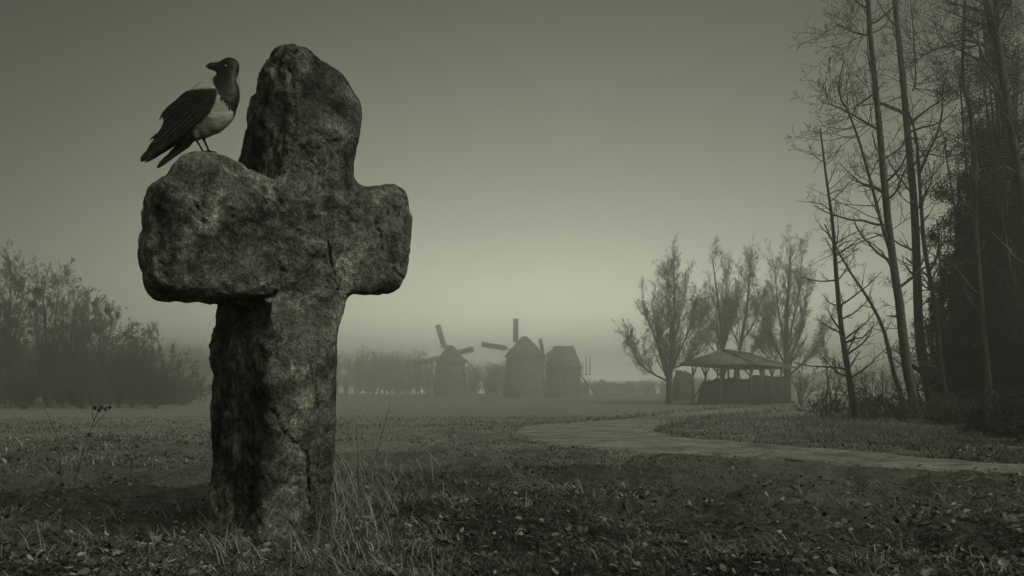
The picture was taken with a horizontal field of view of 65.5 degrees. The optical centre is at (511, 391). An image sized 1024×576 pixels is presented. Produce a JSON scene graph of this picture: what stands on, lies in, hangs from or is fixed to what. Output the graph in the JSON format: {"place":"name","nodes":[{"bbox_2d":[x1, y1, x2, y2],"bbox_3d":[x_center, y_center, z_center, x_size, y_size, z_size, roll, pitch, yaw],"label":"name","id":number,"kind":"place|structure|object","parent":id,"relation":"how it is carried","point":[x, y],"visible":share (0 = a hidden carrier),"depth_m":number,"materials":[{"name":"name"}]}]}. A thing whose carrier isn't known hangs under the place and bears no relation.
{"place":"outdoors","nodes":[
{"label":"outdoors","id":0,"kind":"place"},
{"bbox_2d":[194,396,501,396],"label":"gravel track","id":1,"kind":"structure","parent":0,"point":[394,396],"depth_m":151.87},
{"bbox_2d":[0,393,1023,575],"bbox_3d":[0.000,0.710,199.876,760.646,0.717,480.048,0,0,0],"label":"ground","id":2,"kind":"structure","parent":0,"point":[520,406],"depth_m":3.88,"materials":[{"name":"plant"}]},
{"bbox_2d":[0,276,17,320],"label":"bare tree","id":3,"kind":"object","parent":2,"relation":"on","point":[5,293],"visible":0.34,"depth_m":51.79,"materials":[{"name":"grey plant"}]},
{"bbox_2d":[0,239,49,407],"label":"bare tree","id":4,"kind":"object","parent":2,"relation":"on","point":[9,351],"visible":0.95,"depth_m":49.90,"materials":[{"name":"grey plant"}]},
{"bbox_2d":[12,254,75,406],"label":"bare tree","id":5,"kind":"object","parent":2,"relation":"on","point":[45,351],"visible":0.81,"depth_m":51.85,"materials":[{"name":"grey plant"}]},
{"bbox_2d":[45,409,68,488],"bbox_3d":[-2.265,0.299,3.969,0.123,0.432,0.026,0,0,0],"label":"dried weed","id":6,"kind":"object","parent":2,"relation":"on","point":[61,484],"visible":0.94,"depth_m":3.97,"materials":[{"name":"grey plant"}]},
{"bbox_2d":[43,273,101,407],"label":"bare tree","id":7,"kind":"object","parent":2,"relation":"on","point":[69,345],"visible":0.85,"depth_m":50.87,"materials":[{"name":"grey plant"}]},
{"bbox_2d":[74,405,111,482],"bbox_3d":[-2.225,0.293,4.224,0.203,0.445,0.030,0,0,0],"label":"dried weed","id":8,"kind":"object","parent":2,"relation":"on","point":[99,409],"visible":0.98,"depth_m":4.22,"materials":[{"name":"black plant"}]},
{"bbox_2d":[75,289,126,406],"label":"bare tree","id":9,"kind":"object","parent":2,"relation":"on","point":[108,309],"visible":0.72,"depth_m":53.89,"materials":[{"name":"grey plant"}]},
{"bbox_2d":[0,338,211,404],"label":"distant woodland","id":10,"kind":"object","parent":2,"relation":"on","point":[108,399],"visible":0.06,"depth_m":61.80,"materials":[{"name":"plant"}]},
{"bbox_2d":[96,318,158,407],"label":"bare tree","id":11,"kind":"object","parent":2,"relation":"on","point":[118,369],"visible":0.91,"depth_m":49.37,"materials":[{"name":"grey plant"}]},
{"bbox_2d":[108,324,189,407],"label":"bare tree","id":12,"kind":"object","parent":2,"relation":"on","point":[146,358],"visible":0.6,"depth_m":50.62,"materials":[{"name":"grey plant"}]},
{"bbox_2d":[115,360,189,407],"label":"bare bush","id":13,"kind":"object","parent":2,"relation":"on","point":[150,385],"visible":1,"depth_m":48.49,"materials":[{"name":"grey plant"}]},
{"bbox_2d":[163,358,211,404],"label":"bare bush","id":14,"kind":"object","parent":2,"relation":"on","point":[200,389],"visible":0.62,"depth_m":60.09,"materials":[{"name":"grey plant"}]},
{"bbox_2d":[0,426,496,575],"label":"tall grass","id":15,"kind":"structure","parent":2,"relation":"on","point":[344,516],"depth_m":2.61,"materials":[{"name":"plant"}]},
{"bbox_2d":[137,43,412,538],"bbox_3d":[-0.832,-0.307,2.749,0.917,1.753,0.595,0,0,-41],"label":"stone cross","id":16,"kind":"object","parent":2,"relation":"on","point":[283,238],"visible":0.96,"depth_m":2.57,"materials":[{"name":"grey stone"}]},
{"bbox_2d":[140,57,239,167],"bbox_3d":[-0.989,-0.857,2.447,0.312,0.340,0.114,0,0,0],"label":"crow","id":17,"kind":"object","parent":16,"relation":"on","point":[204,109],"visible":1,"depth_m":2.42,"materials":[{"name":"grey"}]},
{"bbox_2d":[356,427,358,523],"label":"dried weed","id":18,"kind":"object","parent":2,"relation":"on","point":[358,478],"visible":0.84,"depth_m":2.90,"materials":[{"name":"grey plant"}]},
{"bbox_2d":[376,406,397,455],"bbox_3d":[-0.818,0.277,5.232,0.160,0.401,0.006,0,0,0],"label":"dried weed","id":19,"kind":"object","parent":2,"relation":"on","point":[382,431],"visible":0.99,"depth_m":5.23,"materials":[{"name":"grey plant"}]},
{"bbox_2d":[415,324,494,396],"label":"windmill","id":20,"kind":"object","parent":2,"relation":"on","point":[450,361],"visible":0.98,"depth_m":137.74,"materials":[{"name":"grey wood"}]},
{"bbox_2d":[41,336,928,397],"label":"distant woodland","id":21,"kind":"object","parent":2,"relation":"on","point":[494,383],"visible":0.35,"depth_m":179.35,"materials":[{"name":"plant"}]},
{"bbox_2d":[0,421,1023,575],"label":"fallen leaves","id":22,"kind":"object","parent":2,"relation":"on","point":[191,572],"visible":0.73,"depth_m":2.42,"materials":[{"name":"brown plant"}]},
{"bbox_2d":[481,318,545,396],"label":"windmill","id":23,"kind":"object","parent":2,"relation":"on","point":[524,371],"visible":0.98,"depth_m":135.60,"materials":[{"name":"grey wood"}]},
{"bbox_2d":[538,338,595,396],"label":"windmill","id":24,"kind":"object","parent":2,"relation":"on","point":[563,366],"visible":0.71,"depth_m":143.60,"materials":[{"name":"grey wood"}]},
{"bbox_2d":[613,235,716,403],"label":"bare tree","id":25,"kind":"object","parent":2,"relation":"on","point":[669,364],"visible":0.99,"depth_m":65.73,"materials":[{"name":"grey plant"}]},
{"bbox_2d":[671,370,695,400],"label":"haystack","id":26,"kind":"object","parent":2,"relation":"on","point":[682,386],"visible":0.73,"depth_m":86.98,"materials":[{"name":"beige plant"}]},
{"bbox_2d":[680,236,753,378],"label":"bare tree","id":27,"kind":"object","parent":2,"relation":"on","point":[725,325],"visible":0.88,"depth_m":72.58,"materials":[{"name":"grey plant"}]},
{"bbox_2d":[680,349,796,404],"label":"hay shed","id":28,"kind":"structure","parent":2,"relation":"on","point":[764,390],"depth_m":62.37,"materials":[{"name":"brown wood"}]},
{"bbox_2d":[698,377,748,403],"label":"hay pile","id":29,"kind":"object","parent":28,"relation":"in","point":[732,391],"visible":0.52,"depth_m":61.54,"materials":[{"name":"beige plant"}]},
{"bbox_2d":[720,234,776,378],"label":"bare tree","id":30,"kind":"object","parent":2,"relation":"on","point":[746,310],"visible":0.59,"depth_m":77.92,"materials":[{"name":"grey plant"}]},
{"bbox_2d":[736,408,767,430],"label":"dried weed","id":31,"kind":"object","parent":2,"relation":"on","point":[750,422],"visible":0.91,"depth_m":9.54,"materials":[{"name":"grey plant"}]},
{"bbox_2d":[738,224,836,402],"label":"bare tree","id":32,"kind":"object","parent":2,"relation":"on","point":[785,333],"visible":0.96,"depth_m":71.93,"materials":[{"name":"grey plant"}]},
{"bbox_2d":[778,357,825,404],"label":"bare shrub","id":33,"kind":"object","parent":2,"relation":"on","point":[800,389],"visible":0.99,"depth_m":61.95,"materials":[{"name":"grey plant"}]},
{"bbox_2d":[800,359,843,417],"bbox_3d":[8.180,-0.037,20.999,1.161,1.650,0.038,0,0,0],"label":"dried weed","id":34,"kind":"object","parent":2,"relation":"on","point":[827,391],"visible":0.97,"depth_m":20.99,"materials":[{"name":"black plant"}]},
{"bbox_2d":[791,386,859,416],"bbox_3d":[10.645,0.418,27.129,1.461,1.194,3.017,0,0,0],"label":"bare bush","id":35,"kind":"object","parent":2,"relation":"on","point":[829,405],"visible":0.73,"depth_m":26.96,"materials":[{"name":"black plant"}]},
{"bbox_2d":[812,332,884,404],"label":"bush","id":36,"kind":"object","parent":2,"relation":"on","point":[822,344],"visible":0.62,"depth_m":59.94,"materials":[{"name":"grey plant"}]},
{"bbox_2d":[790,114,917,419],"bbox_3d":[8.947,-3.043,21.278,2.948,8.621,2.539,0,0,-12],"label":"bare tree","id":37,"kind":"object","parent":2,"relation":"on","point":[851,395],"visible":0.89,"depth_m":21.23,"materials":[{"name":"black plant"}]},
{"bbox_2d":[820,212,905,406],"bbox_3d":[12.157,-2.535,27.471,3.058,7.050,1.165,0,0,-3],"label":"bare tree","id":38,"kind":"object","parent":2,"relation":"on","point":[891,362],"visible":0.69,"depth_m":27.45,"materials":[{"name":"black plant"}]},
{"bbox_2d":[783,0,948,421],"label":"bare tree","id":39,"kind":"object","parent":2,"relation":"on","point":[899,315],"visible":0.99,"depth_m":16.66,"materials":[{"name":"black plant"}]},
{"bbox_2d":[835,388,896,418],"bbox_3d":[10.404,0.403,23.847,2.395,1.099,2.459,0,0,0],"label":"bare bush","id":40,"kind":"object","parent":2,"relation":"on","point":[860,406],"visible":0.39,"depth_m":23.40,"materials":[{"name":"black plant"}]},
{"bbox_2d":[869,380,932,420],"bbox_3d":[8.123,0.259,16.683,1.287,1.000,3.452,0,0,29],"label":"bare bush","id":41,"kind":"object","parent":2,"relation":"on","point":[901,408],"visible":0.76,"depth_m":16.66,"materials":[{"name":"black plant"}]},
{"bbox_2d":[870,268,934,419],"bbox_3d":[10.754,-1.292,21.886,1.644,4.309,1.076,0,0,28],"label":"bare tree","id":42,"kind":"object","parent":2,"relation":"on","point":[919,396],"visible":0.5,"depth_m":21.81,"materials":[{"name":"black plant"}]},
{"bbox_2d":[846,0,975,416],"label":"bare tree","id":43,"kind":"object","parent":2,"relation":"on","point":[927,378],"visible":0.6,"depth_m":20.53,"materials":[{"name":"black plant"}]},
{"bbox_2d":[891,51,979,408],"bbox_3d":[10.167,-3.797,19.200,2.056,9.180,2.034,0,0,-12],"label":"bare tree","id":44,"kind":"object","parent":2,"relation":"on","point":[941,370],"visible":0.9,"depth_m":19.15,"materials":[{"name":"black plant"}]},
{"bbox_2d":[899,391,976,426],"bbox_3d":[7.474,0.384,13.879,1.178,0.761,4.051,0,0,29],"label":"bare bush","id":45,"kind":"object","parent":2,"relation":"on","point":[943,403],"visible":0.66,"depth_m":13.60,"materials":[{"name":"black plant"}]},
{"bbox_2d":[907,256,972,413],"bbox_3d":[13.411,-1.670,24.957,2.157,5.213,2.020,0,0,0],"label":"tree","id":46,"kind":"object","parent":2,"relation":"on","point":[932,349],"visible":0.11,"depth_m":25.06,"materials":[{"name":"black plant"}]},
{"bbox_2d":[867,0,1023,271],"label":"bare tree","id":47,"kind":"object","parent":2,"relation":"on","point":[1006,106],"visible":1,"depth_m":16.96,"materials":[{"name":"black plant"}]},
{"bbox_2d":[920,170,998,416],"bbox_3d":[11.734,-2.542,20.802,2.445,6.727,2.232,0,0,0],"label":"tree","id":48,"kind":"object","parent":2,"relation":"on","point":[951,358],"visible":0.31,"depth_m":20.61,"materials":[{"name":"black plant"}]},
{"bbox_2d":[923,92,1009,404],"bbox_3d":[15.457,-4.442,25.992,3.503,10.794,3.113,0,0,0],"label":"tree","id":49,"kind":"object","parent":2,"relation":"on","point":[969,163],"visible":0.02,"depth_m":25.97,"materials":[{"name":"black plant"}]},
{"bbox_2d":[911,0,1023,405],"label":"bare tree","id":50,"kind":"object","parent":2,"relation":"on","point":[973,208],"visible":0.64,"depth_m":18.46,"materials":[{"name":"black plant"}]},
{"bbox_2d":[917,18,1023,407],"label":"tree","id":51,"kind":"object","parent":2,"relation":"on","point":[963,228],"visible":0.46,"depth_m":19.90,"materials":[{"name":"black plant"}]},
{"bbox_2d":[942,0,1023,399],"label":"tree","id":52,"kind":"object","parent":2,"relation":"on","point":[1013,304],"visible":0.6,"depth_m":18.68,"materials":[{"name":"black plant"}]},
{"bbox_2d":[944,383,1023,433],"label":"bare bush","id":53,"kind":"object","parent":2,"relation":"on","point":[970,415],"visible":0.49,"depth_m":9.24,"materials":[{"name":"black plant"}]},
{"bbox_2d":[950,59,1023,398],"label":"tree","id":54,"kind":"object","parent":2,"relation":"on","point":[1016,111],"visible":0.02,"depth_m":24.05,"materials":[{"name":"black plant"}]},
{"bbox_2d":[953,390,1023,442],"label":"bare bush","id":55,"kind":"object","parent":2,"relation":"on","point":[1009,420],"visible":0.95,"depth_m":7.75,"materials":[{"name":"black plant"}]},
{"bbox_2d":[0,0,1023,392],"label":"sky","id":56,"kind":"structure","parent":0,"point":[543,154],"materials":[{"name":"grey"}]},
{"bbox_2d":[570,398,791,399],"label":"gravel track","id":57,"kind":"structure","parent":0,"point":[609,398],"depth_m":109.98,"materials":[{"name":"grey gravel"}]},
{"bbox_2d":[515,406,1023,475],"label":"path","id":58,"kind":"structure","parent":0,"point":[622,435],"depth_m":6.41,"materials":[{"name":"grey gravel"}]},
{"bbox_2d":[630,408,1023,460],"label":"rough grass","id":59,"kind":"structure","parent":0,"point":[841,433],"depth_m":9.08,"materials":[{"name":"green plant"}]}
]}

